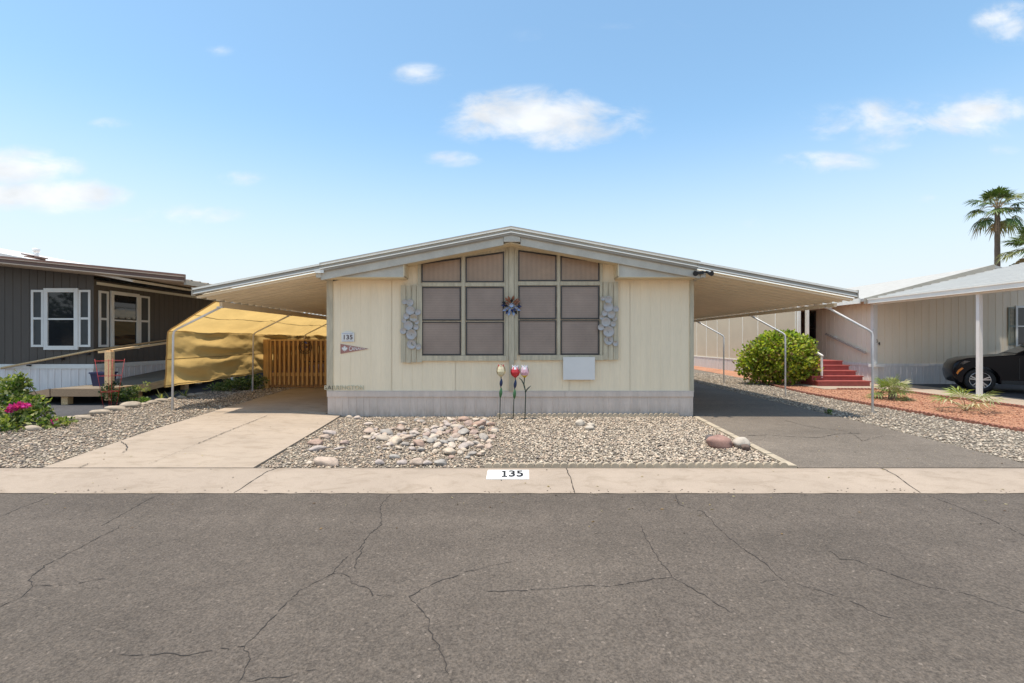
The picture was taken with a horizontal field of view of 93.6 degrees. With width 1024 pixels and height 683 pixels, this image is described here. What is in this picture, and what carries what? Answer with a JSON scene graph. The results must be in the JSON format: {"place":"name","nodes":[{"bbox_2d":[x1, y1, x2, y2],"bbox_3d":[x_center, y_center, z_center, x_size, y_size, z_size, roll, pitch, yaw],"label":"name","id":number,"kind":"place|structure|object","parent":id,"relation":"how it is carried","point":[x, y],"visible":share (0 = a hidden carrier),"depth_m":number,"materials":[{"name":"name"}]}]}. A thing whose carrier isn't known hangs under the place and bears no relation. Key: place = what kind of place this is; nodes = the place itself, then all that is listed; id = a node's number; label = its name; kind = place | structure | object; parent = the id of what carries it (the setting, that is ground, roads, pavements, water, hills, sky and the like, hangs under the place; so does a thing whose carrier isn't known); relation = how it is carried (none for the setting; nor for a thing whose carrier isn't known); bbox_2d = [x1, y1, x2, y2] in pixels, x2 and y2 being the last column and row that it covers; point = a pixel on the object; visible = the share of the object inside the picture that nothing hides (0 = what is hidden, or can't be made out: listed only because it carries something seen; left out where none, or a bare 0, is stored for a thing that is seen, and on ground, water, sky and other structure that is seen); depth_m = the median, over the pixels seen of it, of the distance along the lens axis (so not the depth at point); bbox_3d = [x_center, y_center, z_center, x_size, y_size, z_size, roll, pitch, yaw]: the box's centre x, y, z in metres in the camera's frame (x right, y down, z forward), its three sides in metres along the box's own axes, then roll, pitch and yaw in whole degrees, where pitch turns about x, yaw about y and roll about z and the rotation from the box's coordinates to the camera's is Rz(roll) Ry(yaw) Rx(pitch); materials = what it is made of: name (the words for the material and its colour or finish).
{"place":"outdoors","nodes":[
{"label":"outdoors","id":0,"kind":"place"},
{"bbox_2d":[0,385,295,467],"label":"gravel","id":1,"kind":"structure","parent":0,"point":[48,457],"depth_m":7.89,"materials":[{"name":"gravel"}]},
{"bbox_2d":[22,425,43,431],"bbox_3d":[-7.872,1.431,7.896,0.157,0.119,0.264,0,0,43],"label":"border stone","id":2,"kind":"object","parent":1,"relation":"on","point":[32,427],"visible":0.88,"depth_m":7.85,"materials":[{"name":"stone"}]},
{"bbox_2d":[75,415,90,419],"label":"border stone","id":3,"kind":"object","parent":1,"relation":"on","point":[87,417],"visible":0.61,"depth_m":8.87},
{"bbox_2d":[89,409,111,415],"bbox_3d":[-8.059,1.401,9.410,0.186,0.142,0.362,0,-3,40],"label":"border stone","id":4,"kind":"object","parent":1,"relation":"on","point":[99,412],"visible":0.77,"depth_m":9.36,"materials":[{"name":"stone"}]},
{"bbox_2d":[104,406,125,411],"bbox_3d":[-8.135,1.390,9.854,0.379,0.148,0.194,4,-1,-21],"label":"border stone","id":5,"kind":"object","parent":1,"relation":"on","point":[115,408],"visible":0.62,"depth_m":9.79,"materials":[{"name":"stone"}]},
{"bbox_2d":[119,401,145,407],"bbox_3d":[-8.121,1.373,10.282,0.470,0.195,0.238,4,-1,-21],"label":"border stone","id":6,"kind":"object","parent":1,"relation":"on","point":[133,404],"visible":0.7,"depth_m":10.21,"materials":[{"name":"stone"}]},
{"bbox_2d":[124,396,150,402],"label":"ground plant","id":7,"kind":"object","parent":1,"relation":"on","point":[142,399],"visible":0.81,"depth_m":10.80,"materials":[{"name":"green plant"}]},
{"bbox_2d":[146,400,160,404],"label":"border stone","id":8,"kind":"object","parent":1,"relation":"on","point":[150,402],"visible":0.72,"depth_m":10.73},
{"bbox_2d":[203,374,268,391],"bbox_3d":[-7.609,1.156,13.257,1.458,0.528,1.065,0,0,0],"label":"hedge","id":9,"kind":"object","parent":1,"relation":"on","point":[239,383],"visible":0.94,"depth_m":13.16,"materials":[{"name":"green plant"}]},
{"bbox_2d":[0,364,318,429],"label":"side yard","id":10,"kind":"structure","parent":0,"point":[82,405],"depth_m":11.33,"materials":[{"name":"gravel"}]},
{"bbox_2d":[95,358,124,407],"bbox_3d":[-8.618,0.913,10.300,0.508,1.083,0.508,0,0,0],"label":"plant cage","id":11,"kind":"object","parent":10,"relation":"on","point":[108,360],"visible":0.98,"depth_m":10.35,"materials":[{"name":"red metal"}]},
{"bbox_2d":[0,339,229,404],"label":"wheelchair ramp","id":12,"kind":"structure","parent":10,"relation":"on","point":[155,379],"depth_m":11.29,"materials":[{"name":"brown wood"}]},
{"bbox_2d":[89,371,117,385],"bbox_3d":[-9.605,0.877,11.300,0.430,0.325,0.310,0,0,0],"label":"storage tub","id":13,"kind":"object","parent":12,"relation":"on","point":[94,379],"visible":0.57,"depth_m":11.17,"materials":[{"name":"blue plastic"}]},
{"bbox_2d":[97,380,138,404],"bbox_3d":[-8.716,1.139,10.660,0.887,0.585,0.516,0,0,0],"label":"rose bush","id":14,"kind":"object","parent":10,"relation":"on","point":[127,393],"visible":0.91,"depth_m":10.59,"materials":[{"name":"green plant"}]},
{"bbox_2d":[131,381,151,398],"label":"spray bush","id":15,"kind":"object","parent":10,"relation":"on","point":[142,389],"visible":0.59,"depth_m":11.12,"materials":[{"name":"green plant"}]},
{"bbox_2d":[43,412,340,467],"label":"driveway","id":16,"kind":"structure","parent":0,"point":[238,440],"depth_m":6.98,"materials":[{"name":"concrete"}]},
{"bbox_2d":[0,493,1023,682],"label":"road","id":17,"kind":"structure","parent":0,"point":[503,588],"depth_m":3.11,"materials":[{"name":"asphalt"}]},
{"bbox_2d":[0,0,1023,315],"label":"sky","id":18,"kind":"structure","parent":0,"point":[836,143],"materials":[{"name":"blue"}]},
{"bbox_2d":[257,416,772,467],"bbox_3d":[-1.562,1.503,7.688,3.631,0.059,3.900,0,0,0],"label":"gravel","id":19,"kind":"structure","parent":0,"point":[345,461],"depth_m":6.80,"materials":[{"name":"gravel"}]},
{"bbox_2d":[307,439,322,444],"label":"river rock","id":20,"kind":"object","parent":19,"relation":"on","point":[315,442],"visible":0.85,"depth_m":6.99,"materials":[{"name":"stone"}]},
{"bbox_2d":[308,445,326,451],"bbox_3d":[-2.690,1.480,6.646,0.253,0.086,0.109,-8,0,-9],"label":"river rock","id":21,"kind":"object","parent":19,"relation":"on","point":[317,448],"visible":0.9,"depth_m":6.61,"materials":[{"name":"stone"}]},
{"bbox_2d":[313,456,338,466],"bbox_3d":[-2.269,1.480,5.878,0.331,0.130,0.170,5,5,10],"label":"river rock","id":22,"kind":"object","parent":19,"relation":"on","point":[321,461],"visible":0.84,"depth_m":5.83,"materials":[{"name":"stone"}]},
{"bbox_2d":[322,430,336,434],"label":"river rock","id":23,"kind":"object","parent":19,"relation":"on","point":[330,432],"visible":0.84,"depth_m":7.75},
{"bbox_2d":[363,428,374,433],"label":"river rock","id":24,"kind":"object","parent":19,"relation":"on","point":[368,430],"visible":0.78,"depth_m":7.83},
{"bbox_2d":[376,434,389,441],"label":"river rock","id":25,"kind":"object","parent":19,"relation":"on","point":[382,437],"visible":0.74,"depth_m":7.26,"materials":[{"name":"stone"}]},
{"bbox_2d":[380,428,392,434],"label":"river rock","id":26,"kind":"object","parent":19,"relation":"on","point":[388,431],"visible":0.77,"depth_m":7.74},
{"bbox_2d":[389,435,401,443],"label":"river rock","id":27,"kind":"object","parent":19,"relation":"on","point":[396,439],"visible":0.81,"depth_m":7.10,"materials":[{"name":"stone"}]},
{"bbox_2d":[396,460,406,465],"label":"river rock","id":28,"kind":"object","parent":19,"relation":"on","point":[401,462],"visible":0.96,"depth_m":5.86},
{"bbox_2d":[409,458,422,465],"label":"river rock","id":29,"kind":"object","parent":19,"relation":"on","point":[416,461],"visible":0.92,"depth_m":5.85,"materials":[{"name":"stone"}]},
{"bbox_2d":[413,439,424,446],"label":"river rock","id":30,"kind":"object","parent":19,"relation":"on","point":[419,442],"visible":0.91,"depth_m":6.91,"materials":[{"name":"stone"}]},
{"bbox_2d":[434,459,446,465],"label":"river rock","id":31,"kind":"object","parent":19,"relation":"on","point":[440,462],"visible":0.98,"depth_m":5.84,"materials":[{"name":"stone"}]},
{"bbox_2d":[442,447,456,454],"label":"river rock","id":32,"kind":"object","parent":19,"relation":"on","point":[449,451],"visible":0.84,"depth_m":6.38,"materials":[{"name":"stone"}]},
{"bbox_2d":[458,442,468,448],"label":"river rock","id":33,"kind":"object","parent":19,"relation":"on","point":[463,445],"visible":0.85,"depth_m":6.75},
{"bbox_2d":[457,428,469,434],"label":"river rock","id":34,"kind":"object","parent":19,"relation":"on","point":[463,431],"visible":0.73,"depth_m":7.76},
{"bbox_2d":[457,416,469,421],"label":"river rock","id":35,"kind":"object","parent":19,"relation":"on","point":[463,418],"visible":0.8,"depth_m":9.00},
{"bbox_2d":[472,420,485,427],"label":"river rock","id":36,"kind":"object","parent":19,"relation":"on","point":[480,423],"visible":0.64,"depth_m":8.44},
{"bbox_2d":[479,433,488,440],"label":"river rock","id":37,"kind":"object","parent":19,"relation":"on","point":[484,436],"visible":0.75,"depth_m":7.36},
{"bbox_2d":[496,364,505,419],"bbox_3d":[-0.210,0.990,9.202,0.178,1.100,0.170,0,0,0],"label":"garden tulip","id":38,"kind":"object","parent":19,"relation":"on","point":[500,371],"visible":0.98,"depth_m":9.17,"materials":[{"name":"beige metal"}]},
{"bbox_2d":[484,462,534,467],"bbox_3d":[-0.031,1.518,5.743,0.598,0.134,0.050,0,0,0],"label":"scalloped edging","id":39,"kind":"object","parent":19,"relation":"on","point":[506,465],"visible":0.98,"depth_m":5.72,"materials":[{"name":"concrete"}]},
{"bbox_2d":[510,365,519,418],"bbox_3d":[0.061,0.995,9.202,0.183,1.090,0.175,0,0,0],"label":"garden tulip","id":40,"kind":"object","parent":19,"relation":"on","point":[515,371],"visible":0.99,"depth_m":9.17,"materials":[{"name":"red metal"}]},
{"bbox_2d":[557,413,587,417],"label":"scalloped edging","id":41,"kind":"object","parent":19,"relation":"on","point":[569,415],"visible":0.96,"depth_m":9.49,"materials":[{"name":"concrete"}]},
{"bbox_2d":[575,419,584,425],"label":"boulder","id":42,"kind":"object","parent":19,"relation":"on","point":[579,422],"visible":0.89,"depth_m":8.48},
{"bbox_2d":[588,413,617,417],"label":"scalloped edging","id":43,"kind":"object","parent":19,"relation":"on","point":[601,414],"visible":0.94,"depth_m":9.50,"materials":[{"name":"concrete"}]},
{"bbox_2d":[636,462,686,467],"bbox_3d":[1.784,1.517,5.747,0.598,0.134,0.050,0,-2,0],"label":"scalloped edging","id":44,"kind":"object","parent":19,"relation":"on","point":[662,465],"visible":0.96,"depth_m":5.72,"materials":[{"name":"concrete"}]},
{"bbox_2d":[649,413,679,417],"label":"scalloped edging","id":45,"kind":"object","parent":19,"relation":"on","point":[655,415],"visible":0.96,"depth_m":9.50,"materials":[{"name":"concrete"}]},
{"bbox_2d":[704,422,720,427],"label":"edging block","id":46,"kind":"structure","parent":19,"relation":"on","point":[712,425],"depth_m":8.46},
{"bbox_2d":[706,434,733,449],"bbox_3d":[2.957,1.445,6.827,0.417,0.233,0.279,9,5,-6],"label":"boulder","id":47,"kind":"object","parent":19,"relation":"on","point":[718,441],"visible":0.84,"depth_m":6.75,"materials":[{"name":"stone"}]},
{"bbox_2d":[715,428,734,435],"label":"edging block","id":48,"kind":"structure","parent":19,"relation":"on","point":[726,432],"depth_m":7.86,"materials":[{"name":"concrete"}]},
{"bbox_2d":[732,437,749,447],"bbox_3d":[3.249,1.449,6.828,0.247,0.191,0.217,0,0,-7],"label":"boulder","id":49,"kind":"object","parent":19,"relation":"on","point":[737,442],"visible":0.68,"depth_m":6.76,"materials":[{"name":"stone"}]},
{"bbox_2d":[741,444,750,451],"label":"boulder","id":50,"kind":"object","parent":19,"relation":"on","point":[746,447],"visible":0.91,"depth_m":6.61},
{"bbox_2d":[750,444,771,454],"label":"edging block","id":51,"kind":"structure","parent":19,"relation":"on","point":[759,449],"depth_m":6.57,"materials":[{"name":"concrete"}]},
{"bbox_2d":[765,454,796,467],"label":"edging block","id":52,"kind":"structure","parent":19,"relation":"on","point":[774,457],"depth_m":6.02,"materials":[{"name":"concrete"}]},
{"bbox_2d":[500,416,778,464],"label":"gravel","id":53,"kind":"structure","parent":0,"point":[677,430],"depth_m":7.25,"materials":[{"name":"gravel"}]},
{"bbox_2d":[519,365,530,419],"bbox_3d":[0.244,0.995,9.195,0.173,1.090,0.174,0,0,43],"label":"garden tulip","id":54,"kind":"object","parent":53,"relation":"on","point":[524,371],"visible":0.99,"depth_m":9.19,"materials":[{"name":"pink metal"}]},
{"bbox_2d":[693,383,1023,467],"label":"driveway","id":55,"kind":"structure","parent":0,"point":[799,437],"depth_m":7.31,"materials":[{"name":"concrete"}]},
{"bbox_2d":[694,369,1023,462],"bbox_3d":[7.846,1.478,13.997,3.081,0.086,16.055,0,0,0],"label":"gravel","id":56,"kind":"structure","parent":0,"point":[949,435],"depth_m":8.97,"materials":[{"name":"gravel"}]},
{"bbox_2d":[794,384,944,389],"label":"walkway","id":57,"kind":"structure","parent":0,"point":[836,387],"depth_m":15.16,"materials":[{"name":"concrete"}]},
{"bbox_2d":[910,384,1023,398],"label":"neighbour driveway","id":58,"kind":"structure","parent":0,"point":[1014,391],"depth_m":14.74,"materials":[{"name":"concrete"}]},
{"bbox_2d":[942,344,1023,391],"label":"parked car","id":59,"kind":"object","parent":58,"relation":"on","point":[1006,367],"visible":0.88,"depth_m":13.93,"materials":[{"name":"black paint"}]},
{"bbox_3d":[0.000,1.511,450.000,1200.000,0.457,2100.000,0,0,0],"label":"ground","id":60,"kind":"structure","parent":0,"visible":0},
{"bbox_2d":[0,369,78,431],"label":"bougainvillea","id":61,"kind":"object","parent":60,"relation":"on","point":[23,409],"visible":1,"depth_m":8.19,"materials":[{"name":"green plant"}]},
{"bbox_2d":[0,248,308,396],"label":"mobile home","id":62,"kind":"object","parent":60,"relation":"on","point":[50,307],"visible":0.45,"depth_m":12.00,"materials":[{"name":"grey"}]},
{"bbox_2d":[43,288,78,349],"bbox_3d":[-11.233,-0.560,11.976,0.853,1.533,0.045,0,0,0],"label":"window","id":63,"kind":"structure","parent":62,"relation":"in","point":[60,305],"depth_m":11.98,"materials":[{"name":"white paint"}]},
{"bbox_2d":[110,291,139,348],"bbox_3d":[-10.426,-0.560,12.957,0.045,1.520,0.947,0,0,0],"label":"window","id":64,"kind":"structure","parent":62,"relation":"in","point":[124,307],"depth_m":12.93,"materials":[{"name":"white paint"}]},
{"bbox_2d":[171,263,326,409],"bbox_3d":[-5.350,0.007,16.680,3.381,3.008,15.020,0,0,0],"label":"carport awning","id":65,"kind":"object","parent":60,"relation":"on","point":[306,293],"visible":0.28,"depth_m":10.21,"materials":[{"name":"beige metal"}]},
{"bbox_2d":[164,301,326,387],"bbox_3d":[-6.631,0.056,16.924,1.177,1.783,14.152,0,0,0],"label":"shade cloth","id":66,"kind":"object","parent":65,"relation":"hanging from","point":[216,345],"visible":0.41,"depth_m":11.57,"materials":[{"name":"fabric"}]},
{"bbox_2d":[212,387,326,413],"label":"carport slab","id":67,"kind":"structure","parent":60,"relation":"on","point":[306,399],"depth_m":10.74,"materials":[{"name":"concrete"}]},
{"bbox_2d":[263,339,326,388],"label":"picket gate","id":68,"kind":"structure","parent":60,"relation":"on","point":[291,361],"depth_m":13.71,"materials":[{"name":"brown wood"}]},
{"bbox_2d":[298,341,311,353],"bbox_3d":[-5.882,0.167,13.655,0.384,0.384,0.026,0,0,0],"label":"wall ornament","id":69,"kind":"object","parent":68,"relation":"attached to","point":[306,347],"depth_m":13.65,"materials":[{"name":"black plastic"}]},
{"bbox_2d":[315,226,705,416],"bbox_3d":[-0.025,-0.285,18.233,7.490,3.870,18.134,0,0,0],"label":"mobile home","id":70,"kind":"object","parent":60,"relation":"on","point":[470,332],"visible":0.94,"depth_m":9.63,"materials":[{"name":"beige"}]},
{"bbox_2d":[341,331,353,341],"bbox_3d":[-3.287,-0.100,9.623,0.254,0.210,0.027,0,0,0],"label":"house number","id":71,"kind":"object","parent":70,"relation":"attached to","point":[347,336],"visible":1,"depth_m":9.61,"materials":[{"name":"white paint"}]},
{"bbox_2d":[340,344,366,353],"bbox_3d":[-3.157,0.147,9.630,0.562,0.198,0.012,0,0,0],"label":"pennant","id":72,"kind":"object","parent":70,"relation":"attached to","point":[345,348],"visible":1,"depth_m":9.63,"materials":[{"name":"fabric"}]},
{"bbox_2d":[400,299,420,349],"bbox_3d":[-2.016,-0.339,9.560,0.423,1.011,0.043,0,0,0],"label":"wall art","id":73,"kind":"object","parent":70,"relation":"attached to","point":[411,334],"depth_m":9.56,"materials":[{"name":"metal"}]},
{"bbox_2d":[418,248,505,360],"bbox_3d":[-1.012,-0.748,9.612,1.789,2.267,0.053,0,0,0],"label":"window","id":74,"kind":"structure","parent":70,"relation":"in","point":[440,301],"depth_m":9.62,"materials":[{"name":"glass"}]},
{"bbox_2d":[502,296,521,315],"bbox_3d":[-0.011,-0.713,9.536,0.422,0.411,0.119,0,0,0],"label":"wall flower","id":75,"kind":"object","parent":70,"relation":"attached to","point":[512,305],"depth_m":9.55,"materials":[{"name":"blue metal"}]},
{"bbox_2d":[516,247,602,359],"bbox_3d":[0.951,-0.770,9.612,1.741,2.290,0.053,0,0,0],"label":"window","id":76,"kind":"structure","parent":70,"relation":"in","point":[536,339],"depth_m":9.62,"materials":[{"name":"glass"}]},
{"bbox_2d":[563,357,594,379],"bbox_3d":[1.334,0.536,9.566,0.632,0.450,0.023,0,0,0],"label":"sign board","id":77,"kind":"object","parent":70,"relation":"attached to","point":[578,368],"visible":1,"depth_m":9.55,"materials":[{"name":"plastic"}]},
{"bbox_2d":[598,296,618,345],"bbox_3d":[1.917,-0.405,9.560,0.421,1.001,0.042,0,0,0],"label":"wall art","id":78,"kind":"object","parent":70,"relation":"attached to","point":[608,330],"depth_m":9.56,"materials":[{"name":"metal"}]},
{"bbox_2d":[693,271,713,275],"bbox_3d":[3.622,-1.297,9.151,0.404,0.120,0.178,0,0,0],"label":"floodlight","id":79,"kind":"object","parent":70,"relation":"attached to","point":[696,273],"visible":1,"depth_m":9.09,"materials":[{"name":"black plastic"}]},
{"bbox_2d":[496,413,526,417],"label":"scalloped edging","id":80,"kind":"object","parent":60,"relation":"on","point":[510,415],"visible":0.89,"depth_m":9.49,"materials":[{"name":"concrete"}]},
{"bbox_2d":[0,468,1023,493],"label":"kerb","id":81,"kind":"structure","parent":60,"relation":"on","point":[539,480],"depth_m":5.33,"materials":[{"name":"concrete"}]},
{"bbox_2d":[486,470,528,478],"bbox_3d":[-0.045,1.512,5.473,0.486,0.039,0.255,0,0,0],"label":"kerb number","id":82,"kind":"object","parent":81,"relation":"on","point":[507,474],"visible":1,"depth_m":5.46,"materials":[{"name":"white paint"}]},
{"bbox_2d":[527,413,556,417],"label":"scalloped edging","id":83,"kind":"object","parent":60,"relation":"on","point":[538,415],"visible":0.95,"depth_m":9.50,"materials":[{"name":"concrete"}]},
{"bbox_2d":[535,462,584,467],"bbox_3d":[0.574,1.516,5.745,0.598,0.134,0.050,0,0,0],"label":"scalloped edging","id":84,"kind":"object","parent":60,"relation":"on","point":[561,465],"visible":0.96,"depth_m":5.72,"materials":[{"name":"concrete"}]},
{"bbox_2d":[585,462,635,467],"bbox_3d":[1.179,1.516,5.747,0.598,0.134,0.050,0,0,0],"label":"scalloped edging","id":85,"kind":"object","parent":60,"relation":"on","point":[612,465],"visible":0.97,"depth_m":5.72,"materials":[{"name":"concrete"}]},
{"bbox_2d":[618,413,648,416],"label":"scalloped edging","id":86,"kind":"object","parent":60,"relation":"on","point":[632,415],"visible":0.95,"depth_m":9.50,"materials":[{"name":"concrete"}]},
{"bbox_2d":[686,462,737,467],"bbox_3d":[2.389,1.512,5.743,0.598,0.134,0.050,0,-3,0],"label":"scalloped edging","id":87,"kind":"object","parent":60,"relation":"on","point":[712,465],"visible":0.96,"depth_m":5.72,"materials":[{"name":"concrete"}]},
{"bbox_2d":[737,462,787,467],"bbox_3d":[2.994,1.512,5.748,0.598,0.134,0.050,0,-2,-1],"label":"scalloped edging","id":88,"kind":"object","parent":60,"relation":"on","point":[762,465],"visible":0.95,"depth_m":5.72,"materials":[{"name":"concrete"}]},
{"bbox_2d":[732,328,823,384],"bbox_3d":[9.038,0.567,16.522,2.900,2.079,2.273,0,0,0],"label":"round bush","id":89,"kind":"object","parent":60,"relation":"on","point":[761,358],"visible":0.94,"depth_m":16.06,"materials":[{"name":"green plant"}]},
{"bbox_2d":[694,261,873,412],"bbox_3d":[5.514,0.026,16.680,3.914,3.123,15.020,0,0,0],"label":"carport awning","id":90,"kind":"object","parent":60,"relation":"on","point":[720,295],"visible":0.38,"depth_m":10.21,"materials":[{"name":"beige metal"}]},
{"bbox_2d":[836,397,853,402],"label":"scalloped edging","id":91,"kind":"object","parent":60,"relation":"on","point":[843,399],"visible":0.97,"depth_m":12.04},
{"bbox_2d":[694,262,1023,395],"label":"mobile home","id":92,"kind":"object","parent":60,"relation":"on","point":[923,329],"visible":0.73,"depth_m":16.60,"materials":[{"name":"beige"}]},
{"bbox_2d":[809,311,815,343],"bbox_3d":[12.481,-0.530,20.050,0.034,1.460,0.600,0,0,0],"label":"door","id":93,"kind":"structure","parent":92,"relation":"in","point":[812,314],"depth_m":19.93,"materials":[{"name":"black glass"}]},
{"bbox_2d":[1015,306,1023,346],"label":"window","id":94,"kind":"structure","parent":92,"relation":"in","point":[1019,309],"depth_m":16.57,"materials":[{"name":"white paint"}]},
{"bbox_2d":[694,366,1023,427],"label":"red gravel","id":95,"kind":"structure","parent":60,"relation":"on","point":[727,372],"depth_m":11.34,"materials":[{"name":"gravel"}]},
{"bbox_2d":[865,372,918,400],"bbox_3d":[9.739,1.320,12.353,1.265,1.104,1.270,0,0,0],"label":"fan palm","id":96,"kind":"object","parent":95,"relation":"on","point":[893,386],"visible":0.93,"depth_m":12.25,"materials":[{"name":"green plant"}]},
{"bbox_2d":[924,385,1009,412],"bbox_3d":[9.665,1.399,10.210,1.594,0.967,1.729,0,0,0],"label":"shrub","id":97,"kind":"object","parent":95,"relation":"on","point":[967,396],"visible":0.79,"depth_m":10.21,"materials":[{"name":"green plant"}]},
{"bbox_2d":[853,400,870,405],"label":"scalloped edging","id":98,"kind":"object","parent":60,"relation":"on","point":[862,402],"visible":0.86,"depth_m":11.47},
{"bbox_2d":[874,403,894,409],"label":"scalloped edging","id":99,"kind":"object","parent":60,"relation":"on","point":[883,406],"visible":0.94,"depth_m":10.81,"materials":[{"name":"concrete"}]},
{"bbox_2d":[894,407,917,413],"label":"scalloped edging","id":100,"kind":"object","parent":60,"relation":"on","point":[906,410],"visible":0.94,"depth_m":10.20,"materials":[{"name":"concrete"}]},
{"bbox_2d":[918,411,945,418],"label":"scalloped edging","id":101,"kind":"object","parent":60,"relation":"on","point":[931,414],"visible":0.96,"depth_m":9.61,"materials":[{"name":"concrete"}]},
{"bbox_2d":[945,416,977,423],"bbox_3d":[8.433,1.505,9.018,0.050,0.134,0.598,2,0,-1],"label":"scalloped edging","id":102,"kind":"object","parent":60,"relation":"on","point":[962,420],"visible":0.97,"depth_m":8.97,"materials":[{"name":"concrete"}]},
{"bbox_2d":[900,389,1023,405],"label":"neighbour slab","id":103,"kind":"structure","parent":60,"relation":"on","point":[1016,401],"depth_m":12.60,"materials":[{"name":"concrete"}]},
{"bbox_2d":[962,186,1023,266],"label":"fan palm","id":104,"kind":"object","parent":60,"relation":"on","point":[990,196],"visible":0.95,"depth_m":39.84,"materials":[{"name":"green plant"}]},
{"bbox_2d":[976,421,1012,429],"bbox_3d":[8.447,1.510,8.413,0.050,0.134,0.598,-2,0,-2],"label":"scalloped edging","id":105,"kind":"object","parent":60,"relation":"on","point":[995,425],"visible":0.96,"depth_m":8.39,"materials":[{"name":"concrete"}]},
{"bbox_2d":[994,402,1020,407],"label":"scalloped edging","id":106,"kind":"object","parent":60,"relation":"on","point":[1009,404],"visible":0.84,"depth_m":11.09,"materials":[{"name":"concrete"}]},
{"bbox_2d":[994,223,1023,265],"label":"fan palm","id":107,"kind":"object","parent":60,"relation":"on","point":[1016,241],"visible":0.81,"depth_m":37.55,"materials":[{"name":"green plant"}]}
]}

